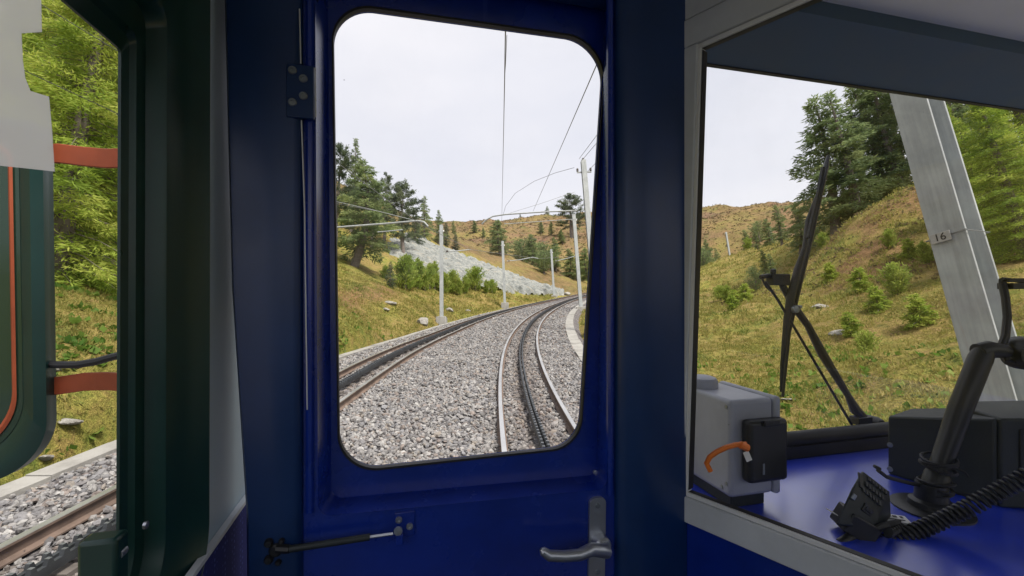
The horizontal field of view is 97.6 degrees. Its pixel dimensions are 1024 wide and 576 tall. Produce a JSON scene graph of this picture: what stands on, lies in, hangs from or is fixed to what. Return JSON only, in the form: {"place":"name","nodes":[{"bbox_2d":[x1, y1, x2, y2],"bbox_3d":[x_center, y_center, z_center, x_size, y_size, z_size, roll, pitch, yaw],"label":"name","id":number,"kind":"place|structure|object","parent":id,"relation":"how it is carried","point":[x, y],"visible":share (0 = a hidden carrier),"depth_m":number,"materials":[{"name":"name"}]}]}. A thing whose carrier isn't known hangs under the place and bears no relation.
{"place":"outdoors","nodes":[
{"label":"outdoors","id":0,"kind":"place"},
{"bbox_2d":[208,0,244,543],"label":"wall","id":1,"kind":"structure","parent":0,"point":[227,488],"depth_m":0.65,"materials":[{"name":"grey metal"}]},
{"bbox_2d":[0,144,117,478],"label":"door mirror","id":2,"kind":"object","parent":1,"relation":"attached to","point":[32,385],"depth_m":0.65,"materials":[{"name":"green metal"}]},
{"bbox_2d":[24,0,210,575],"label":"side window","id":3,"kind":"structure","parent":1,"relation":"attached to","point":[163,47],"depth_m":0.53,"materials":[{"name":"green metal"}]},
{"bbox_2d":[0,0,54,171],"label":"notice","id":4,"kind":"object","parent":3,"relation":"attached to","point":[26,138],"visible":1,"depth_m":0.37,"materials":[{"name":"white paper"}]},
{"bbox_2d":[185,495,246,575],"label":"fabric wainscot","id":5,"kind":"object","parent":1,"relation":"attached to","point":[226,554],"visible":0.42,"depth_m":0.66,"materials":[{"name":"blue fabric"}]},
{"bbox_2d":[337,202,427,232],"bbox_3d":[-5.147,-2.265,16.367,4.336,7.600,1.206,-2,-14,0],"label":"cantilever arm","id":6,"kind":"object","parent":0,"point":[425,223],"visible":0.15,"depth_m":15.98,"materials":[{"name":"metal"}]},
{"bbox_2d":[0,177,1023,485],"bbox_3d":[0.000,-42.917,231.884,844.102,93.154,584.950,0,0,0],"label":"ground","id":7,"kind":"structure","parent":0,"point":[98,417],"depth_m":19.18,"materials":[{"name":"green plant"}]},
{"bbox_2d":[22,0,116,239],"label":"larch tree","id":8,"kind":"object","parent":7,"relation":"on","point":[25,36],"visible":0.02,"depth_m":12.07,"materials":[{"name":"green plant"}]},
{"bbox_2d":[22,0,117,295],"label":"larch tree","id":9,"kind":"object","parent":7,"relation":"on","point":[72,191],"visible":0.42,"depth_m":9.87,"materials":[{"name":"green plant"}]},
{"bbox_2d":[57,418,83,424],"bbox_3d":[-5.695,1.718,5.767,0.242,0.090,0.257,-14,-18,39],"label":"boulder","id":10,"kind":"object","parent":7,"relation":"on","point":[66,421],"visible":0.94,"depth_m":5.70,"materials":[{"name":"stone"}]},
{"bbox_2d":[58,28,117,261],"bbox_3d":[-11.777,-5.845,13.901,4.726,12.170,4.431,6,-16,-31],"label":"larch tree","id":11,"kind":"object","parent":7,"relation":"on","point":[112,184],"visible":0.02,"depth_m":12.64,"materials":[{"name":"green plant"}]},
{"bbox_2d":[0,294,585,575],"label":"ballast bed","id":12,"kind":"object","parent":7,"relation":"on","point":[31,557],"visible":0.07,"depth_m":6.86,"materials":[{"name":"grey gravel"}]},
{"bbox_2d":[0,304,525,500],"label":"concrete kerb","id":13,"kind":"structure","parent":12,"relation":"on","point":[22,485],"depth_m":5.22,"materials":[{"name":"grey concrete"}]},
{"bbox_2d":[0,293,586,575],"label":"railway track","id":14,"kind":"structure","parent":12,"relation":"on","point":[12,549],"depth_m":4.10,"materials":[{"name":"metal"}]},
{"bbox_2d":[494,294,586,451],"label":"railway track","id":15,"kind":"structure","parent":12,"relation":"on","point":[537,430],"depth_m":8.54,"materials":[{"name":"metal"}]},
{"bbox_2d":[565,301,585,359],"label":"concrete kerb","id":16,"kind":"structure","parent":12,"relation":"on","point":[575,341],"depth_m":16.95,"materials":[{"name":"grey concrete"}]},
{"bbox_2d":[336,142,358,240],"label":"pine tree","id":17,"kind":"object","parent":7,"relation":"on","point":[345,162],"visible":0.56,"depth_m":38.98,"materials":[{"name":"green plant"}]},
{"bbox_2d":[342,138,360,232],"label":"larch tree","id":18,"kind":"object","parent":7,"relation":"on","point":[356,149],"visible":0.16,"depth_m":47.88,"materials":[{"name":"green plant"}]},
{"bbox_2d":[337,156,401,267],"bbox_3d":[-11.059,-5.526,32.891,5.776,8.415,5.471,-1,-14,-4],"label":"larch tree","id":19,"kind":"object","parent":7,"relation":"on","point":[361,239],"visible":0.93,"depth_m":32.29,"materials":[{"name":"green plant"}]},
{"bbox_2d":[384,262,395,287],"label":"spruce","id":20,"kind":"object","parent":7,"relation":"on","point":[390,283],"visible":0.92,"depth_m":29.16,"materials":[{"name":"green plant"}]},
{"bbox_2d":[378,172,403,247],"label":"pine tree","id":21,"kind":"object","parent":7,"relation":"on","point":[388,185],"visible":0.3,"depth_m":47.98,"materials":[{"name":"green plant"}]},
{"bbox_2d":[386,253,419,289],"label":"young larch","id":22,"kind":"object","parent":7,"relation":"on","point":[405,267],"visible":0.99,"depth_m":33.05,"materials":[{"name":"green plant"}]},
{"bbox_2d":[385,179,424,252],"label":"pine tree","id":23,"kind":"object","parent":7,"relation":"on","point":[399,190],"visible":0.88,"depth_m":46.46,"materials":[{"name":"green plant"}]},
{"bbox_2d":[407,215,425,243],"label":"spruce tree","id":24,"kind":"object","parent":7,"relation":"on","point":[415,229],"visible":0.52,"depth_m":52.30,"materials":[{"name":"green plant"}]},
{"bbox_2d":[414,257,426,290],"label":"young larch","id":25,"kind":"object","parent":7,"relation":"on","point":[420,268],"visible":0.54,"depth_m":36.11,"materials":[{"name":"green plant"}]},
{"bbox_2d":[418,196,433,240],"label":"larch tree","id":26,"kind":"object","parent":7,"relation":"on","point":[425,231],"visible":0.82,"depth_m":56.72,"materials":[{"name":"green plant"}]},
{"bbox_2d":[420,268,431,290],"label":"young larch","id":27,"kind":"object","parent":7,"relation":"on","point":[426,283],"visible":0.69,"depth_m":37.06,"materials":[{"name":"green plant"}]},
{"bbox_2d":[423,262,436,288],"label":"young larch","id":28,"kind":"object","parent":7,"relation":"on","point":[430,266],"visible":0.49,"depth_m":38.12,"materials":[{"name":"green plant"}]},
{"bbox_2d":[431,261,439,288],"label":"young larch","id":29,"kind":"object","parent":7,"relation":"on","point":[437,272],"visible":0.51,"depth_m":39.21,"materials":[{"name":"green plant"}]},
{"bbox_2d":[433,210,446,243],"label":"larch tree","id":30,"kind":"object","parent":7,"relation":"on","point":[438,222],"visible":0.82,"depth_m":60.41,"materials":[{"name":"green plant"}]},
{"bbox_2d":[436,271,452,292],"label":"young larch","id":31,"kind":"object","parent":7,"relation":"on","point":[446,281],"visible":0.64,"depth_m":39.01,"materials":[{"name":"green plant"}]},
{"bbox_2d":[443,222,451,246],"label":"spruce tree","id":32,"kind":"object","parent":7,"relation":"on","point":[447,236],"visible":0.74,"depth_m":62.30,"materials":[{"name":"green plant"}]},
{"bbox_2d":[445,269,460,293],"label":"young larch","id":33,"kind":"object","parent":7,"relation":"on","point":[454,276],"visible":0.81,"depth_m":39.94,"materials":[{"name":"green plant"}]},
{"bbox_2d":[436,225,470,324],"bbox_3d":[-3.745,-0.416,27.407,1.291,7.100,2.355,-12,-17,34],"label":"line mast","id":34,"kind":"object","parent":7,"relation":"on","point":[441,319],"visible":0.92,"depth_m":26.95,"materials":[{"name":"metal"}]},
{"bbox_2d":[462,275,469,293],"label":"young larch","id":35,"kind":"object","parent":7,"relation":"on","point":[466,281],"visible":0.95,"depth_m":41.07,"materials":[{"name":"green plant"}]},
{"bbox_2d":[464,265,484,289],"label":"young larch","id":36,"kind":"object","parent":7,"relation":"on","point":[474,279],"visible":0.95,"depth_m":42.44,"materials":[{"name":"green plant"}]},
{"bbox_2d":[387,232,563,295],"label":"rock face","id":37,"kind":"object","parent":7,"relation":"on","point":[427,252],"visible":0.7,"depth_m":51.94},
{"bbox_2d":[488,279,497,292],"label":"young larch","id":38,"kind":"object","parent":7,"relation":"on","point":[493,286],"visible":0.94,"depth_m":44.03,"materials":[{"name":"green plant"}]},
{"bbox_2d":[483,219,512,255],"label":"round larch","id":39,"kind":"object","parent":7,"relation":"on","point":[497,237],"visible":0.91,"depth_m":75.94,"materials":[{"name":"green plant"}]},
{"bbox_2d":[501,241,536,308],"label":"line mast","id":40,"kind":"object","parent":7,"relation":"on","point":[505,305],"visible":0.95,"depth_m":40.47,"materials":[{"name":"metal"}]},
{"bbox_2d":[505,237,539,261],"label":"shrub","id":41,"kind":"object","parent":7,"relation":"on","point":[518,246],"visible":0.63,"depth_m":83.68,"materials":[{"name":"green plant"}]},
{"bbox_2d":[522,234,542,265],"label":"larch tree","id":42,"kind":"object","parent":7,"relation":"on","point":[531,244],"visible":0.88,"depth_m":79.88,"materials":[{"name":"green plant"}]},
{"bbox_2d":[481,192,585,310],"bbox_3d":[1.410,-1.792,28.938,6.523,8.429,2.350,-2,-14,0],"label":"line mast","id":43,"kind":"object","parent":7,"relation":"on","point":[581,307],"visible":0.88,"depth_m":29.18,"materials":[{"name":"metal"}]},
{"bbox_2d":[45,281,1022,454],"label":"broad leaf herbs","id":44,"kind":"object","parent":7,"relation":"on","point":[82,342],"visible":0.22,"depth_m":8.15,"materials":[{"name":"green plant"}]},
{"bbox_2d":[525,249,558,273],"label":"shrub","id":45,"kind":"object","parent":7,"relation":"on","point":[544,260],"visible":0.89,"depth_m":71.84,"materials":[{"name":"green plant"}]},
{"bbox_2d":[526,241,563,269],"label":"shrub","id":46,"kind":"object","parent":7,"relation":"on","point":[544,246],"visible":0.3,"depth_m":84.23,"materials":[{"name":"green plant"}]},
{"bbox_2d":[548,237,564,270],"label":"larch tree","id":47,"kind":"object","parent":7,"relation":"on","point":[556,263],"visible":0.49,"depth_m":88.33,"materials":[{"name":"green plant"}]},
{"bbox_2d":[550,249,574,297],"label":"line mast","id":48,"kind":"object","parent":7,"relation":"on","point":[552,270],"visible":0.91,"depth_m":54.59,"materials":[{"name":"metal"}]},
{"bbox_2d":[550,193,585,237],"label":"pine tree","id":49,"kind":"object","parent":7,"relation":"on","point":[565,202],"visible":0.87,"depth_m":129.87,"materials":[{"name":"green plant"}]},
{"bbox_2d":[559,248,576,279],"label":"larch tree","id":50,"kind":"object","parent":7,"relation":"on","point":[568,271],"visible":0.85,"depth_m":80.31,"materials":[{"name":"green plant"}]},
{"bbox_2d":[572,248,588,281],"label":"larch tree","id":51,"kind":"object","parent":7,"relation":"on","point":[585,263],"visible":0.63,"depth_m":76.35,"materials":[{"name":"green plant"}]},
{"bbox_2d":[576,158,591,257],"bbox_3d":[3.221,-1.621,18.337,0.660,8.240,0.630,-2,-14,0],"label":"line mast","id":52,"kind":"object","parent":7,"relation":"on","point":[583,172],"visible":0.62,"depth_m":18.78,"materials":[{"name":"metal"}]},
{"bbox_2d":[343,184,938,304],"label":"heather","id":53,"kind":"object","parent":7,"relation":"on","point":[831,239],"visible":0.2,"depth_m":95.86,"materials":[{"name":"plant"}]},
{"bbox_2d":[700,246,716,266],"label":"bush","id":54,"kind":"object","parent":7,"relation":"on","point":[704,258],"visible":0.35,"depth_m":83.75,"materials":[{"name":"green plant"}]},
{"bbox_2d":[712,285,723,300],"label":"bush","id":55,"kind":"object","parent":7,"relation":"on","point":[718,290],"visible":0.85,"depth_m":36.03,"materials":[{"name":"green plant"}]},
{"bbox_2d":[720,284,731,301],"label":"bush","id":56,"kind":"object","parent":7,"relation":"on","point":[726,291],"visible":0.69,"depth_m":33.11,"materials":[{"name":"green plant"}]},
{"bbox_2d":[724,295,741,310],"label":"bush","id":57,"kind":"object","parent":7,"relation":"on","point":[732,305],"visible":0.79,"depth_m":21.99,"materials":[{"name":"green plant"}]},
{"bbox_2d":[736,283,753,302],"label":"bush","id":58,"kind":"object","parent":7,"relation":"on","point":[745,294],"visible":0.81,"depth_m":24.02,"materials":[{"name":"green plant"}]},
{"bbox_2d":[743,265,766,290],"bbox_3d":[19.657,-0.739,36.170,1.933,2.442,1.910,-6,-14,13],"label":"bush","id":59,"kind":"object","parent":7,"relation":"on","point":[754,275],"visible":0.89,"depth_m":36.09,"materials":[{"name":"green plant"}]},
{"bbox_2d":[751,227,762,250],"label":"bush","id":60,"kind":"object","parent":7,"relation":"on","point":[755,233],"visible":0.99,"depth_m":55.34,"materials":[{"name":"green plant"}]},
{"bbox_2d":[747,220,768,241],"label":"bush","id":61,"kind":"object","parent":7,"relation":"on","point":[756,225],"visible":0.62,"depth_m":110.27,"materials":[{"name":"green plant"}]},
{"bbox_2d":[758,250,768,273],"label":"bush","id":62,"kind":"object","parent":7,"relation":"on","point":[763,261],"visible":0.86,"depth_m":40.09,"materials":[{"name":"green plant"}]},
{"bbox_2d":[760,219,776,246],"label":"larch tree","id":63,"kind":"object","parent":7,"relation":"on","point":[766,228],"visible":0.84,"depth_m":55.10,"materials":[{"name":"green plant"}]},
{"bbox_2d":[766,253,775,273],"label":"bush","id":64,"kind":"object","parent":7,"relation":"on","point":[770,264],"visible":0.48,"depth_m":34.35,"materials":[{"name":"green plant"}]},
{"bbox_2d":[770,205,789,244],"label":"larch tree","id":65,"kind":"object","parent":7,"relation":"on","point":[779,224],"visible":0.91,"depth_m":48.35,"materials":[{"name":"green plant"}]},
{"bbox_2d":[784,207,816,253],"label":"larch tree","id":66,"kind":"object","parent":7,"relation":"on","point":[795,244],"visible":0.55,"depth_m":40.24,"materials":[{"name":"green plant"}]},
{"bbox_2d":[815,231,829,246],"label":"bush","id":67,"kind":"object","parent":7,"relation":"on","point":[823,237],"visible":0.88,"depth_m":30.05,"materials":[{"name":"green plant"}]},
{"bbox_2d":[819,262,838,282],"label":"bush","id":68,"kind":"object","parent":7,"relation":"on","point":[830,273],"visible":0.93,"depth_m":22.06,"materials":[{"name":"green plant"}]},
{"bbox_2d":[781,94,891,242],"bbox_3d":[24.910,-9.350,35.732,7.789,13.239,7.377,9,-18,-38],"label":"larch tree","id":69,"kind":"object","parent":7,"relation":"on","point":[812,139],"visible":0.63,"depth_m":35.78,"materials":[{"name":"green plant"}]},
{"bbox_2d":[839,311,863,337],"bbox_3d":[9.877,1.093,13.038,0.695,0.881,0.720,-14,-18,40],"label":"bush","id":70,"kind":"object","parent":7,"relation":"on","point":[851,328],"visible":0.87,"depth_m":12.98,"materials":[{"name":"green plant"}]},
{"bbox_2d":[811,89,905,223],"bbox_3d":[25.655,-9.851,34.131,5.487,12.266,5.544,-11,-16,32],"label":"larch tree","id":71,"kind":"object","parent":7,"relation":"on","point":[854,155],"visible":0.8,"depth_m":33.78,"materials":[{"name":"green plant"}]},
{"bbox_2d":[845,267,874,295],"bbox_3d":[13.263,-0.215,17.078,1.004,1.273,1.041,0,-14,-9],"label":"bush","id":72,"kind":"object","parent":7,"relation":"on","point":[862,284],"visible":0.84,"depth_m":17.05,"materials":[{"name":"green plant"}]},
{"bbox_2d":[852,329,884,353],"bbox_3d":[8.346,1.344,10.591,0.608,0.762,0.624,-4,-14,6],"label":"bush","id":73,"kind":"object","parent":7,"relation":"on","point":[866,343],"visible":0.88,"depth_m":10.52,"materials":[{"name":"green plant"}]},
{"bbox_2d":[840,87,912,197],"bbox_3d":[29.662,-12.014,37.114,5.856,13.136,6.183,-5,-14,9],"label":"larch tree","id":74,"kind":"object","parent":7,"relation":"on","point":[854,94],"visible":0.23,"depth_m":36.19,"materials":[{"name":"green plant"}]},
{"bbox_2d":[862,285,892,314],"bbox_3d":[11.477,0.444,14.149,0.881,1.077,0.850,-2,-14,-1],"label":"bush","id":75,"kind":"object","parent":7,"relation":"on","point":[875,296],"visible":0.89,"depth_m":14.04,"materials":[{"name":"green plant"}]},
{"bbox_2d":[850,90,911,180],"bbox_3d":[33.173,-13.791,38.533,6.502,14.113,6.767,-8,-15,24],"label":"pine tree","id":76,"kind":"object","parent":7,"relation":"on","point":[897,131],"visible":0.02,"depth_m":38.05,"materials":[{"name":"green plant"}]},
{"bbox_2d":[851,89,914,195],"bbox_3d":[29.646,-11.974,35.741,5.636,12.471,5.579,11,-19,-43],"label":"larch tree","id":77,"kind":"object","parent":7,"relation":"on","point":[884,131],"visible":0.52,"depth_m":35.27,"materials":[{"name":"green plant"}]},
{"bbox_2d":[879,228,899,247],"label":"bush","id":78,"kind":"object","parent":7,"relation":"on","point":[890,239],"visible":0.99,"depth_m":21.05,"materials":[{"name":"green plant"}]},
{"bbox_2d":[872,261,913,296],"bbox_3d":[13.015,-0.264,15.123,1.064,1.333,1.091,-2,-14,-2],"label":"bush","id":79,"kind":"object","parent":7,"relation":"on","point":[896,277],"visible":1,"depth_m":14.99,"materials":[{"name":"green plant"}]},
{"bbox_2d":[894,238,918,261],"bbox_3d":[16.962,-1.516,19.176,1.041,1.273,1.004,-6,-14,16],"label":"bush","id":80,"kind":"object","parent":7,"relation":"on","point":[908,248],"visible":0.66,"depth_m":19.08,"materials":[{"name":"green plant"}]},
{"bbox_2d":[899,293,940,330],"bbox_3d":[10.985,0.663,12.145,0.881,1.077,0.850,-10,-16,29],"label":"bush","id":81,"kind":"object","parent":7,"relation":"on","point":[915,316],"visible":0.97,"depth_m":12.03,"materials":[{"name":"green plant"}]},
{"bbox_2d":[914,240,934,264],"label":"bush","id":82,"kind":"object","parent":7,"relation":"on","point":[925,253],"visible":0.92,"depth_m":17.08,"materials":[{"name":"green plant"}]},
{"bbox_2d":[889,93,1023,400],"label":"line mast","id":83,"kind":"object","parent":7,"relation":"on","point":[964,260],"visible":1,"depth_m":3.25,"materials":[{"name":"metal"}]},
{"bbox_2d":[946,104,969,172],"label":"larch tree","id":84,"kind":"object","parent":7,"relation":"on","point":[953,118],"visible":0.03,"depth_m":20.77,"materials":[{"name":"green plant"}]},
{"bbox_2d":[945,101,1008,152],"bbox_3d":[28.334,-11.987,28.590,5.033,11.289,5.313,11,-19,-44],"label":"larch tree","id":85,"kind":"object","parent":7,"relation":"on","point":[956,113],"visible":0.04,"depth_m":28.02,"materials":[{"name":"green plant"}]},
{"bbox_2d":[952,119,1023,257],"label":"larch tree","id":86,"kind":"object","parent":7,"relation":"on","point":[960,137],"visible":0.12,"depth_m":16.15,"materials":[{"name":"green plant"}]},
{"bbox_2d":[956,104,1023,264],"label":"larch tree","id":87,"kind":"object","parent":7,"relation":"on","point":[1012,204],"visible":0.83,"depth_m":14.01,"materials":[{"name":"green plant"}]},
{"bbox_2d":[966,108,1023,240],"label":"larch tree","id":88,"kind":"object","parent":7,"relation":"on","point":[1017,120],"visible":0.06,"depth_m":16.83,"materials":[{"name":"green plant"}]},
{"bbox_2d":[533,66,595,210],"bbox_3d":[1.314,-3.918,15.250,0.243,1.953,26.501,0,0,0],"label":"contact wire","id":89,"kind":"object","parent":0,"point":[570,124],"visible":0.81,"depth_m":9.73,"materials":[{"name":"grey metal"}]},
{"bbox_2d":[334,13,1019,221],"label":"sky","id":90,"kind":"structure","parent":0,"point":[423,101],"materials":[{"name":"white"}]},
{"bbox_2d":[705,1,1023,108],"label":"wall front header","id":91,"kind":"object","parent":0,"point":[826,41],"depth_m":1.09},
{"bbox_2d":[707,63,1023,458],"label":"windscreen","id":92,"kind":"object","parent":91,"relation":"attached to","point":[829,441],"visible":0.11,"depth_m":1.16,"materials":[{"name":"black rubber"}]},
{"bbox_2d":[759,155,884,424],"bbox_3d":[0.863,0.022,1.249,0.411,0.781,0.146,0,0,0],"label":"windscreen wiper","id":93,"kind":"object","parent":92,"relation":"attached to","point":[791,294],"visible":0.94,"depth_m":1.21,"materials":[{"name":"black plastic"}]},
{"bbox_2d":[823,0,1023,41],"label":"ceiling","id":94,"kind":"structure","parent":0,"point":[1002,18],"depth_m":1.01,"materials":[{"name":"grey metal"}]},
{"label":"floor","id":95,"kind":"structure","parent":0,"visible":0},
{"bbox_2d":[225,0,686,575],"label":"door frame","id":96,"kind":"object","parent":95,"relation":"on","point":[271,92],"visible":1,"depth_m":0.77,"materials":[{"name":"blue paint"}]},
{"bbox_2d":[264,0,614,575],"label":"front door","id":97,"kind":"structure","parent":96,"relation":"attached to","point":[546,511],"depth_m":0.73,"materials":[{"name":"blue paint"}]},
{"bbox_2d":[684,0,922,575],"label":"cab partition","id":98,"kind":"object","parent":95,"relation":"on","point":[725,539],"visible":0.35,"depth_m":0.78,"materials":[{"name":"grey metal"}]},
{"bbox_2d":[692,448,1023,575],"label":"driver desk","id":99,"kind":"object","parent":95,"relation":"on","point":[990,542],"visible":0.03,"depth_m":0.81,"materials":[{"name":"blue laminate"}]},
{"bbox_2d":[693,374,786,506],"bbox_3d":[0.447,0.306,0.921,0.147,0.234,0.196,0,0,0],"label":"control box","id":100,"kind":"object","parent":99,"relation":"on","point":[754,420],"visible":0.87,"depth_m":0.86,"materials":[{"name":"grey paint"}]},
{"bbox_2d":[704,441,751,472],"bbox_3d":[0.374,0.294,0.778,0.078,0.053,0.023,-8,-15,22],"label":"orange cable","id":101,"kind":"object","parent":100,"relation":"attached to","point":[744,446],"visible":1,"depth_m":0.77,"materials":[{"name":"plastic"}]},
{"bbox_2d":[826,465,926,541],"bbox_3d":[0.663,0.384,0.795,0.237,0.123,0.136,0,0,0],"label":"radio handset","id":102,"kind":"object","parent":99,"relation":"on","point":[863,512],"visible":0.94,"depth_m":0.76,"materials":[{"name":"plastic"}]},
{"bbox_2d":[880,467,1023,539],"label":"coiled cord","id":103,"kind":"object","parent":102,"relation":"attached to","point":[925,527],"visible":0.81,"depth_m":0.75,"materials":[{"name":"black plastic"}]},
{"bbox_2d":[887,407,1014,504],"bbox_3d":[0.930,0.350,0.956,0.155,0.181,0.209,5,-15,-27],"label":"console housing","id":104,"kind":"object","parent":99,"relation":"on","point":[912,434],"visible":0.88,"depth_m":0.95,"materials":[{"name":"plastic"}]},
{"bbox_2d":[890,277,1023,525],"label":"support arm","id":105,"kind":"object","parent":99,"relation":"on","point":[930,494],"visible":0.95,"depth_m":0.85},
{"bbox_2d":[974,400,1023,508],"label":"instrument housing","id":106,"kind":"object","parent":99,"relation":"on","point":[1010,440],"visible":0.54,"depth_m":0.86,"materials":[{"name":"plastic"}]},
{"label":"contact wire","id":107,"kind":"object","parent":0,"visible":0},
{"bbox_2d":[502,31,505,192],"bbox_3d":[-0.310,-3.568,15.251,0.066,7.677,25.420,-2,-14,-1],"label":"contact wire","id":108,"kind":"object","parent":107,"relation":"hanging from","point":[504,99],"visible":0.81,"depth_m":7.65,"materials":[{"name":"grey metal"}]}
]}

